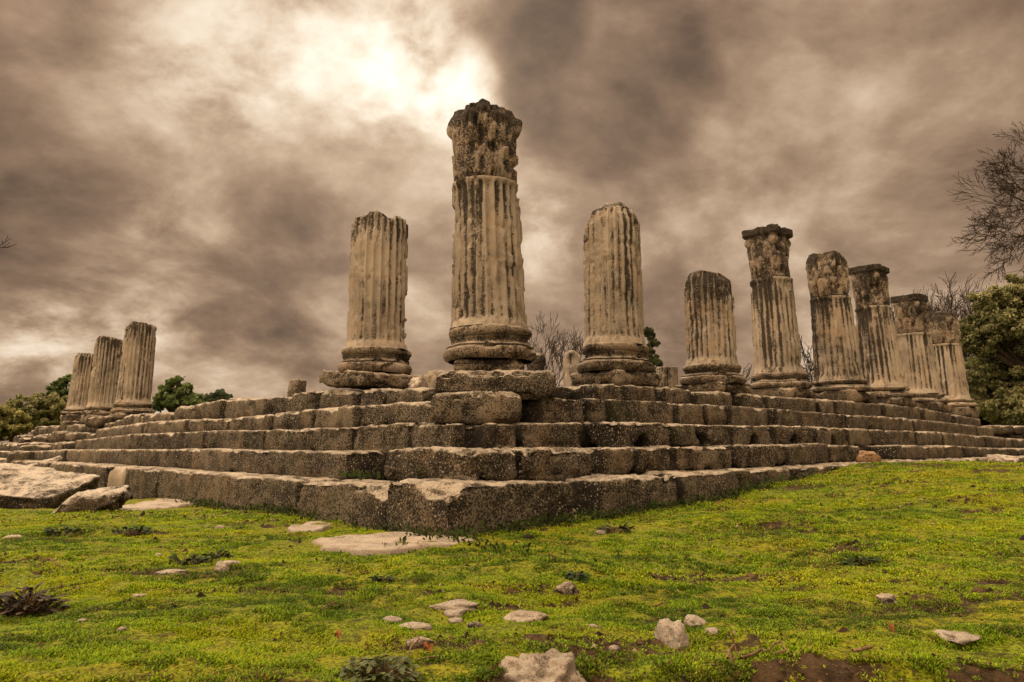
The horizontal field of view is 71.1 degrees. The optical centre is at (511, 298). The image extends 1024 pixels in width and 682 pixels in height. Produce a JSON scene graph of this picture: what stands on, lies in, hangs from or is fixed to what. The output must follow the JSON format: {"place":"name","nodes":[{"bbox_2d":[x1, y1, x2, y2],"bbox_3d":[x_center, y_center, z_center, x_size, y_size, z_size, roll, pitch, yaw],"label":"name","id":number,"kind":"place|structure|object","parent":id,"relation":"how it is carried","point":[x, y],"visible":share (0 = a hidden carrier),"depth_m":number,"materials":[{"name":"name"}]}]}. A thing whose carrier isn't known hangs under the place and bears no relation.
{"place":"outdoors","nodes":[
{"label":"outdoors","id":0,"kind":"place"},
{"bbox_2d":[0,460,1023,681],"bbox_3d":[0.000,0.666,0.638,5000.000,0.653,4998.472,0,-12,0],"label":"ground","id":1,"kind":"structure","parent":0,"point":[771,671],"depth_m":3.14,"materials":[{"name":"plant"}]},
{"bbox_2d":[0,236,16,247],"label":"bare tree","id":2,"kind":"object","parent":1,"relation":"on","point":[7,244],"visible":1,"depth_m":8.60,"materials":[{"name":"brown plant"}]},
{"bbox_2d":[2,535,21,538],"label":"stone","id":3,"kind":"object","parent":1,"relation":"on","point":[18,536],"visible":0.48,"depth_m":4.77,"materials":[{"name":"stone"}]},
{"bbox_2d":[0,404,33,441],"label":"bush","id":4,"kind":"object","parent":1,"relation":"on","point":[11,427],"visible":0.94,"depth_m":32.42,"materials":[{"name":"green plant"}]},
{"bbox_2d":[0,391,67,434],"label":"olive tree","id":5,"kind":"object","parent":1,"relation":"on","point":[40,409],"visible":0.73,"depth_m":35.21,"materials":[{"name":"green plant"}]},
{"bbox_2d":[0,582,70,616],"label":"dead plant","id":6,"kind":"object","parent":1,"relation":"on","point":[24,604],"visible":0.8,"depth_m":2.78,"materials":[{"name":"brown plant"}]},
{"bbox_2d":[27,456,64,466],"bbox_3d":[-10.444,3.718,16.035,0.977,0.495,0.546,2,-12,-11],"label":"fallen slab","id":7,"kind":"object","parent":1,"relation":"on","point":[59,458],"depth_m":15.92,"materials":[{"name":"stone"}]},
{"bbox_2d":[33,555,66,566],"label":"twig","id":8,"kind":"object","parent":1,"relation":"on","point":[49,558],"visible":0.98,"depth_m":3.65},
{"bbox_2d":[0,462,100,508],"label":"fallen slab","id":9,"kind":"structure","parent":1,"relation":"on","point":[26,487],"depth_m":8.51,"materials":[{"name":"stone"}]},
{"bbox_2d":[45,373,71,401],"bbox_3d":[-24.642,6.425,39.586,2.531,4.584,1.379,0,-12,0],"label":"tree","id":10,"kind":"object","parent":1,"relation":"on","point":[60,383],"visible":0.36,"depth_m":39.63,"materials":[{"name":"green plant"}]},
{"bbox_2d":[43,526,84,536],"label":"weed","id":11,"kind":"object","parent":1,"relation":"on","point":[49,530],"visible":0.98,"depth_m":5.10,"materials":[{"name":"green plant"}]},
{"bbox_2d":[52,485,132,512],"bbox_3d":[-4.326,2.086,7.285,0.815,0.348,0.380,2,-12,-9],"label":"fallen slab","id":12,"kind":"object","parent":1,"relation":"on","point":[111,498],"depth_m":7.19,"materials":[{"name":"stone"}]},
{"bbox_2d":[116,626,126,631],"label":"stone","id":13,"kind":"object","parent":1,"relation":"on","point":[121,628],"visible":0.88,"depth_m":2.40,"materials":[{"name":"stone"}]},
{"bbox_2d":[109,525,155,534],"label":"weed","id":14,"kind":"object","parent":1,"relation":"on","point":[142,529],"visible":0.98,"depth_m":5.15,"materials":[{"name":"green plant"}]},
{"bbox_2d":[132,594,146,597],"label":"stone","id":15,"kind":"object","parent":1,"relation":"on","point":[139,595],"visible":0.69,"depth_m":3.07,"materials":[{"name":"stone"}]},
{"bbox_2d":[118,498,195,510],"bbox_3d":[-4.020,2.453,8.489,0.834,0.116,3.353,0,-12,0],"label":"rock plate","id":16,"kind":"object","parent":1,"relation":"on","point":[165,503],"visible":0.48,"depth_m":7.98,"materials":[{"name":"stone"}]},
{"bbox_2d":[155,569,187,574],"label":"stone","id":17,"kind":"object","parent":1,"relation":"on","point":[176,571],"visible":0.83,"depth_m":3.52,"materials":[{"name":"stone"}]},
{"bbox_2d":[151,375,205,412],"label":"pine tree","id":18,"kind":"object","parent":1,"relation":"on","point":[175,396],"visible":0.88,"depth_m":43.42,"materials":[{"name":"green plant"}]},
{"bbox_2d":[167,553,218,566],"bbox_3d":[-1.757,1.432,3.916,0.294,0.083,0.243,-5,-13,24],"label":"weed","id":19,"kind":"object","parent":1,"relation":"on","point":[195,559],"visible":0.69,"depth_m":3.89,"materials":[{"name":"green plant"}]},
{"bbox_2d":[197,388,232,401],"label":"pine tree","id":20,"kind":"object","parent":1,"relation":"on","point":[218,394],"visible":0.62,"depth_m":74.02,"materials":[{"name":"green plant"}]},
{"bbox_2d":[163,495,268,511],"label":"ground weeds","id":21,"kind":"object","parent":1,"relation":"on","point":[206,503],"visible":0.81,"depth_m":7.76,"materials":[{"name":"green plant"}]},
{"bbox_2d":[214,525,224,528],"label":"stone","id":22,"kind":"object","parent":1,"relation":"on","point":[219,526],"visible":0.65,"depth_m":5.54,"materials":[{"name":"stone"}]},
{"bbox_2d":[206,548,234,559],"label":"weed","id":23,"kind":"object","parent":1,"relation":"on","point":[228,554],"visible":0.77,"depth_m":4.15,"materials":[{"name":"green plant"}]},
{"bbox_2d":[214,561,228,573],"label":"stone","id":24,"kind":"object","parent":1,"relation":"on","point":[221,565],"visible":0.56,"depth_m":3.62,"materials":[{"name":"stone"}]},
{"bbox_2d":[223,560,240,565],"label":"stone","id":25,"kind":"object","parent":1,"relation":"on","point":[230,561],"visible":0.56,"depth_m":3.77,"materials":[{"name":"stone"}]},
{"bbox_2d":[224,502,373,529],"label":"ground weeds","id":26,"kind":"object","parent":1,"relation":"on","point":[287,512],"visible":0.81,"depth_m":6.33,"materials":[{"name":"green plant"}]},
{"bbox_2d":[287,521,331,532],"bbox_3d":[-1.572,1.797,5.517,0.321,0.109,0.516,0,-12,0],"label":"rock plate","id":27,"kind":"object","parent":1,"relation":"on","point":[306,526],"visible":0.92,"depth_m":5.42,"materials":[{"name":"stone"}]},
{"bbox_2d":[334,630,341,638],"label":"dry leaf","id":28,"kind":"object","parent":1,"relation":"on","point":[338,633],"visible":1,"depth_m":2.37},
{"bbox_2d":[333,653,422,681],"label":"thistle","id":29,"kind":"object","parent":1,"relation":"on","point":[371,669],"visible":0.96,"depth_m":2.02,"materials":[{"name":"green plant"}]},
{"bbox_2d":[406,622,419,665],"bbox_3d":[-0.303,1.062,2.193,0.044,0.100,0.176,2,-12,-7],"label":"twig","id":30,"kind":"object","parent":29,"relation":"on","point":[415,642],"visible":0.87,"depth_m":2.21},
{"bbox_2d":[368,574,393,583],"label":"weed","id":31,"kind":"object","parent":1,"relation":"on","point":[376,578],"visible":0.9,"depth_m":3.30,"materials":[{"name":"green plant"}]},
{"bbox_2d":[382,616,402,622],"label":"stone","id":32,"kind":"object","parent":1,"relation":"on","point":[394,619],"visible":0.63,"depth_m":2.59,"materials":[{"name":"stone"}]},
{"bbox_2d":[312,532,473,555],"bbox_3d":[-0.769,1.612,4.661,1.130,0.116,0.758,0,-12,0],"label":"rock plate","id":33,"kind":"object","parent":1,"relation":"on","point":[368,544],"visible":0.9,"depth_m":4.54,"materials":[{"name":"stone"}]},
{"bbox_2d":[399,622,431,629],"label":"stone","id":34,"kind":"object","parent":1,"relation":"on","point":[421,625],"visible":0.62,"depth_m":2.52,"materials":[{"name":"stone"}]},
{"bbox_2d":[405,636,435,649],"bbox_3d":[-0.294,1.111,2.302,0.101,0.046,0.065,0,-12,0],"label":"stone","id":35,"kind":"object","parent":1,"relation":"on","point":[419,643],"visible":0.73,"depth_m":2.29,"materials":[{"name":"stone"}]},
{"bbox_2d":[417,656,436,660],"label":"twig","id":36,"kind":"object","parent":1,"relation":"on","point":[426,657],"visible":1,"depth_m":2.16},
{"bbox_2d":[423,642,432,651],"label":"dry leaf","id":37,"kind":"object","parent":1,"relation":"on","point":[429,646],"visible":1,"depth_m":2.21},
{"bbox_2d":[429,599,478,611],"bbox_3d":[-0.228,1.206,2.792,0.166,0.049,0.139,7,-13,-29],"label":"stone","id":38,"kind":"object","parent":1,"relation":"on","point":[458,604],"visible":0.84,"depth_m":2.77,"materials":[{"name":"stone"}]},
{"bbox_2d":[443,609,465,617],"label":"stone","id":39,"kind":"object","parent":1,"relation":"on","point":[451,613],"visible":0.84,"depth_m":2.71,"materials":[{"name":"stone"}]},
{"bbox_2d":[448,617,462,623],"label":"stone","id":40,"kind":"object","parent":1,"relation":"on","point":[454,620],"visible":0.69,"depth_m":2.64,"materials":[{"name":"stone"}]},
{"bbox_2d":[266,501,663,560],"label":"ground weeds","id":41,"kind":"object","parent":1,"relation":"on","point":[509,526],"visible":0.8,"depth_m":5.13,"materials":[{"name":"green plant"}]},
{"bbox_2d":[466,622,484,628],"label":"stone","id":42,"kind":"object","parent":1,"relation":"on","point":[474,624],"visible":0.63,"depth_m":2.54,"materials":[{"name":"stone"}]},
{"bbox_2d":[313,512,655,578],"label":"ground weeds","id":43,"kind":"object","parent":1,"relation":"on","point":[438,534],"visible":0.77,"depth_m":4.58,"materials":[{"name":"green plant"}]},
{"bbox_2d":[0,369,1023,535],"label":"stepped platform","id":44,"kind":"structure","parent":1,"relation":"on","point":[555,450],"depth_m":7.90,"materials":[{"name":"stone"}]},
{"bbox_2d":[6,450,33,462],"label":"rubble block","id":45,"kind":"structure","parent":44,"relation":"on","point":[19,455],"depth_m":18.60,"materials":[{"name":"stone"}]},
{"bbox_2d":[18,445,50,450],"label":"rubble block","id":46,"kind":"structure","parent":44,"relation":"on","point":[35,447],"depth_m":19.13,"materials":[{"name":"stone"}]},
{"bbox_2d":[31,436,48,442],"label":"rubble block","id":47,"kind":"structure","parent":44,"relation":"on","point":[39,439],"depth_m":22.12,"materials":[{"name":"stone"}]},
{"bbox_2d":[49,431,76,442],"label":"rubble block","id":48,"kind":"structure","parent":44,"relation":"on","point":[56,436],"depth_m":20.57,"materials":[{"name":"stone"}]},
{"bbox_2d":[60,421,82,430],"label":"rubble block","id":49,"kind":"structure","parent":44,"relation":"on","point":[63,424],"depth_m":23.22,"materials":[{"name":"stone"}]},
{"bbox_2d":[60,353,93,424],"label":"column","id":50,"kind":"structure","parent":44,"relation":"on","point":[77,401],"depth_m":23.72,"materials":[{"name":"stone"}]},
{"bbox_2d":[85,416,113,428],"bbox_3d":[-11.217,3.369,19.462,0.577,0.373,0.529,-5,-12,21],"label":"rubble block","id":51,"kind":"object","parent":44,"relation":"on","point":[100,422],"depth_m":19.28,"materials":[{"name":"stone"}]},
{"bbox_2d":[80,335,122,422],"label":"column","id":52,"kind":"structure","parent":44,"relation":"on","point":[106,363],"depth_m":21.88,"materials":[{"name":"stone"}]},
{"bbox_2d":[109,321,156,420],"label":"column","id":53,"kind":"structure","parent":44,"relation":"on","point":[134,386],"depth_m":19.97,"materials":[{"name":"stone"}]},
{"bbox_2d":[176,405,196,419],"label":"stone block","id":54,"kind":"structure","parent":44,"relation":"on","point":[186,412],"depth_m":14.13,"materials":[{"name":"stone"}]},
{"bbox_2d":[287,379,306,396],"bbox_3d":[-3.936,1.775,13.113,0.344,0.553,0.354,0,-12,0],"label":"column stub","id":55,"kind":"object","parent":44,"relation":"on","point":[296,386],"depth_m":13.01,"materials":[{"name":"stone"}]},
{"bbox_2d":[328,469,381,479],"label":"ground weeds","id":56,"kind":"object","parent":44,"relation":"on","point":[358,474],"visible":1,"depth_m":6.40,"materials":[{"name":"green plant"}]},
{"bbox_2d":[319,210,422,389],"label":"column","id":57,"kind":"structure","parent":44,"relation":"on","point":[376,353],"depth_m":10.34,"materials":[{"name":"stone"}]},
{"bbox_2d":[407,376,427,387],"bbox_3d":[-1.191,1.083,9.013,0.229,0.198,0.310,4,-12,-19],"label":"stone chunk","id":58,"kind":"object","parent":44,"relation":"on","point":[416,382],"visible":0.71,"depth_m":8.92,"materials":[{"name":"stone"}]},
{"bbox_2d":[423,370,445,387],"bbox_3d":[-1.050,1.234,9.955,0.328,0.467,0.418,8,-14,-34],"label":"column fragment","id":59,"kind":"object","parent":44,"relation":"on","point":[430,377],"depth_m":9.85,"materials":[{"name":"stone"}]},
{"bbox_2d":[430,391,521,425],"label":"corner slab","id":60,"kind":"structure","parent":44,"relation":"on","point":[478,408],"depth_m":6.66,"materials":[{"name":"stone"}]},
{"bbox_2d":[443,98,536,370],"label":"column","id":61,"kind":"structure","parent":44,"relation":"on","point":[489,330],"depth_m":8.49,"materials":[{"name":"stone"}]},
{"bbox_2d":[526,352,545,370],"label":"stone block","id":62,"kind":"structure","parent":44,"relation":"on","point":[539,363],"depth_m":11.26,"materials":[{"name":"stone"}]},
{"bbox_2d":[570,202,660,386],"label":"column","id":63,"kind":"structure","parent":44,"relation":"on","point":[615,349],"depth_m":9.89,"materials":[{"name":"stone"}]},
{"bbox_2d":[656,366,677,387],"bbox_3d":[2.946,1.743,13.524,0.423,0.890,0.402,0,-12,0],"label":"column stub","id":64,"kind":"object","parent":44,"relation":"on","point":[669,376],"depth_m":13.44,"materials":[{"name":"stone"}]},
{"bbox_2d":[675,270,751,393],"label":"column","id":65,"kind":"structure","parent":44,"relation":"on","point":[712,364],"depth_m":11.32,"materials":[{"name":"stone"}]},
{"bbox_2d":[741,224,815,398],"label":"column","id":66,"kind":"structure","parent":44,"relation":"on","point":[778,371],"depth_m":12.90,"materials":[{"name":"stone"}]},
{"bbox_2d":[805,250,876,403],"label":"column","id":67,"kind":"structure","parent":44,"relation":"on","point":[838,372],"depth_m":14.35,"materials":[{"name":"stone"}]},
{"bbox_2d":[856,450,880,462],"bbox_3d":[4.808,2.156,9.663,0.248,0.205,0.305,7,-14,-32],"label":"stone wedge","id":68,"kind":"object","parent":44,"relation":"on","point":[867,456],"visible":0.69,"depth_m":9.58,"materials":[{"name":"stone"}]},
{"bbox_2d":[848,264,916,406],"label":"column","id":69,"kind":"structure","parent":44,"relation":"on","point":[883,372],"depth_m":15.83,"materials":[{"name":"stone"}]},
{"bbox_2d":[890,293,952,412],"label":"column","id":70,"kind":"structure","parent":44,"relation":"on","point":[917,358],"depth_m":17.25,"materials":[{"name":"stone"}]},
{"bbox_2d":[926,311,979,418],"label":"column","id":71,"kind":"structure","parent":44,"relation":"on","point":[944,329],"depth_m":18.66,"materials":[{"name":"stone"}]},
{"bbox_2d":[0,480,1023,681],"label":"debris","id":72,"kind":"object","parent":1,"relation":"on","point":[704,605],"visible":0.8,"depth_m":3.27,"materials":[{"name":"plant"}]},
{"bbox_2d":[503,609,548,622],"bbox_3d":[0.048,1.185,2.648,0.156,0.051,0.140,-9,-15,38],"label":"stone","id":73,"kind":"object","parent":1,"relation":"on","point":[521,615],"visible":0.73,"depth_m":2.62,"materials":[{"name":"stone"}]},
{"bbox_2d":[523,534,533,538],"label":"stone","id":74,"kind":"object","parent":1,"relation":"on","point":[527,536],"visible":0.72,"depth_m":4.80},
{"bbox_2d":[499,648,585,681],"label":"rock","id":75,"kind":"object","parent":1,"relation":"on","point":[552,665],"visible":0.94,"depth_m":2.06,"materials":[{"name":"stone"}]},
{"bbox_2d":[527,311,583,386],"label":"bare tree","id":76,"kind":"object","parent":1,"relation":"on","point":[553,350],"visible":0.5,"depth_m":45.18,"materials":[{"name":"brown plant"}]},
{"bbox_2d":[553,581,580,595],"bbox_3d":[0.243,1.284,3.143,0.107,0.084,0.108,6,-13,-27],"label":"stone","id":77,"kind":"object","parent":1,"relation":"on","point":[567,588],"visible":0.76,"depth_m":3.12,"materials":[{"name":"stone"}]},
{"bbox_2d":[431,496,713,538],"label":"ground weeds","id":78,"kind":"object","parent":1,"relation":"on","point":[589,512],"visible":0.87,"depth_m":5.52,"materials":[{"name":"green plant"}]},
{"bbox_2d":[561,328,583,379],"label":"bare tree","id":79,"kind":"object","parent":1,"relation":"on","point":[575,344],"visible":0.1,"depth_m":59.02,"materials":[{"name":"brown plant"}]},
{"bbox_2d":[564,570,589,583],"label":"weed","id":80,"kind":"object","parent":1,"relation":"on","point":[582,576],"visible":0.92,"depth_m":3.32,"materials":[{"name":"green plant"}]},
{"bbox_2d":[595,530,606,534],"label":"stone","id":81,"kind":"object","parent":1,"relation":"on","point":[599,532],"visible":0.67,"depth_m":4.99,"materials":[{"name":"stone"}]},
{"bbox_2d":[608,645,618,651],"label":"pebble","id":82,"kind":"object","parent":1,"relation":"on","point":[612,648],"visible":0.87,"depth_m":2.25,"materials":[{"name":"stone"}]},
{"bbox_2d":[595,520,634,533],"bbox_3d":[0.726,1.629,5.092,0.290,0.096,0.219,0,-12,0],"label":"weed","id":83,"kind":"object","parent":1,"relation":"on","point":[607,530],"visible":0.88,"depth_m":5.07,"materials":[{"name":"green plant"}]},
{"bbox_2d":[644,326,663,372],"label":"evergreen tree","id":84,"kind":"object","parent":1,"relation":"on","point":[652,343],"visible":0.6,"depth_m":50.07,"materials":[{"name":"green plant"}]},
{"bbox_2d":[652,589,666,606],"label":"twig","id":85,"kind":"object","parent":1,"relation":"on","point":[661,601],"visible":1,"depth_m":2.95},
{"bbox_2d":[654,618,689,649],"bbox_3d":[0.547,1.173,2.422,0.124,0.160,0.201,0,-12,0],"label":"stone","id":86,"kind":"object","parent":1,"relation":"on","point":[669,632],"visible":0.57,"depth_m":2.41,"materials":[{"name":"stone"}]},
{"bbox_2d":[582,475,784,517],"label":"ground weeds","id":87,"kind":"object","parent":1,"relation":"on","point":[676,502],"visible":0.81,"depth_m":6.36,"materials":[{"name":"green plant"}]},
{"bbox_2d":[684,614,705,626],"bbox_3d":[0.673,1.190,2.638,0.078,0.042,0.096,0,-12,0],"label":"stone","id":88,"kind":"object","parent":1,"relation":"on","point":[691,620],"visible":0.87,"depth_m":2.62,"materials":[{"name":"stone"}]},
{"bbox_2d":[705,627,718,634],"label":"pebble","id":89,"kind":"object","parent":1,"relation":"on","point":[711,630],"visible":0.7,"depth_m":2.50,"materials":[{"name":"stone"}]},
{"bbox_2d":[718,631,737,660],"bbox_3d":[0.683,1.093,2.235,0.048,0.080,0.147,-9,-15,38],"label":"twig","id":90,"kind":"object","parent":1,"relation":"on","point":[730,651],"visible":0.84,"depth_m":2.24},
{"bbox_2d":[743,364,752,383],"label":"bare tree","id":91,"kind":"object","parent":1,"relation":"on","point":[748,373],"visible":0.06,"depth_m":45.53,"materials":[{"name":"brown plant"}]},
{"bbox_2d":[668,467,838,505],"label":"ground weeds","id":92,"kind":"object","parent":1,"relation":"on","point":[754,486],"visible":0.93,"depth_m":7.28,"materials":[{"name":"green plant"}]},
{"bbox_2d":[731,629,785,659],"bbox_3d":[0.763,1.086,2.253,0.183,0.084,0.084,5,-13,-23],"label":"twig","id":93,"kind":"object","parent":1,"relation":"on","point":[746,655],"visible":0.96,"depth_m":2.25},
{"bbox_2d":[767,638,810,655],"bbox_3d":[0.887,1.114,2.299,0.138,0.044,0.083,-3,-12,13],"label":"twig","id":94,"kind":"object","parent":1,"relation":"on","point":[773,644],"visible":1,"depth_m":2.29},
{"bbox_2d":[799,335,814,389],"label":"bare tree","id":95,"kind":"object","parent":1,"relation":"on","point":[810,365],"visible":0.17,"depth_m":46.83,"materials":[{"name":"brown plant"}]},
{"bbox_2d":[840,554,884,566],"bbox_3d":[1.872,1.410,3.836,0.226,0.066,0.184,4,-12,-18],"label":"weed","id":96,"kind":"object","parent":1,"relation":"on","point":[863,559],"visible":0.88,"depth_m":3.83,"materials":[{"name":"green plant"}]},
{"bbox_2d":[852,645,872,652],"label":"twig","id":97,"kind":"object","parent":1,"relation":"on","point":[859,649],"visible":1,"depth_m":2.28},
{"bbox_2d":[876,593,897,605],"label":"stone","id":98,"kind":"object","parent":1,"relation":"on","point":[884,598],"visible":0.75,"depth_m":2.99,"materials":[{"name":"stone"}]},
{"bbox_2d":[888,623,894,631],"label":"dry leaf","id":99,"kind":"object","parent":1,"relation":"on","point":[892,626],"visible":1,"depth_m":2.47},
{"bbox_2d":[891,289,974,369],"bbox_3d":[22.108,3.706,37.781,5.509,9.092,9.094,2,-12,-8],"label":"bare tree","id":100,"kind":"object","parent":1,"relation":"on","point":[966,354],"visible":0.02,"depth_m":36.06,"materials":[{"name":"brown plant"}]},
{"bbox_2d":[891,271,991,372],"bbox_3d":[20.821,3.360,35.546,8.761,8.877,6.794,6,-13,-27],"label":"bare tree","id":101,"kind":"object","parent":1,"relation":"on","point":[944,304],"visible":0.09,"depth_m":34.73,"materials":[{"name":"brown plant"}]},
{"bbox_2d":[933,629,980,645],"bbox_3d":[1.521,1.155,2.437,0.132,0.039,0.143,0,-12,0],"label":"stone","id":102,"kind":"object","parent":1,"relation":"on","point":[960,638],"visible":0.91,"depth_m":2.41,"materials":[{"name":"stone"}]},
{"bbox_2d":[932,285,983,369],"bbox_3d":[26.987,3.873,39.404,9.448,9.432,6.806,0,-12,0],"label":"bare tree","id":103,"kind":"object","parent":1,"relation":"on","point":[961,306],"visible":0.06,"depth_m":39.76,"materials":[{"name":"brown plant"}]},
{"bbox_2d":[948,121,1023,283],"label":"bare tree","id":104,"kind":"object","parent":1,"relation":"on","point":[1005,190],"visible":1,"depth_m":21.19,"materials":[{"name":"brown plant"}]},
{"bbox_2d":[970,392,1001,425],"bbox_3d":[21.319,4.905,30.625,6.366,4.111,2.566,0,-12,0],"label":"bush","id":105,"kind":"object","parent":1,"relation":"on","point":[984,422],"visible":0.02,"depth_m":31.05,"materials":[{"name":"green plant"}]},
{"bbox_2d":[959,271,1023,425],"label":"olive tree","id":106,"kind":"object","parent":1,"relation":"on","point":[993,329],"visible":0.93,"depth_m":26.99,"materials":[{"name":"green plant"}]},
{"bbox_2d":[981,425,1023,438],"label":"stone wall","id":107,"kind":"structure","parent":1,"relation":"on","point":[1006,431],"depth_m":20.90,"materials":[{"name":"stone"}]},
{"bbox_2d":[985,454,1020,462],"bbox_3d":[8.910,3.001,13.037,0.586,0.324,0.806,0,-12,0],"label":"boulder","id":108,"kind":"object","parent":1,"relation":"on","point":[1002,458],"visible":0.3,"depth_m":12.90,"materials":[{"name":"stone"}]},
{"bbox_2d":[0,0,1023,443],"label":"sky","id":109,"kind":"structure","parent":0,"point":[200,172],"materials":[{"name":"grey"}]},
{"bbox_2d":[563,350,580,385],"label":"broken pier","id":110,"kind":"structure","parent":0,"point":[571,359],"depth_m":13.58,"materials":[{"name":"stone"}]}
]}

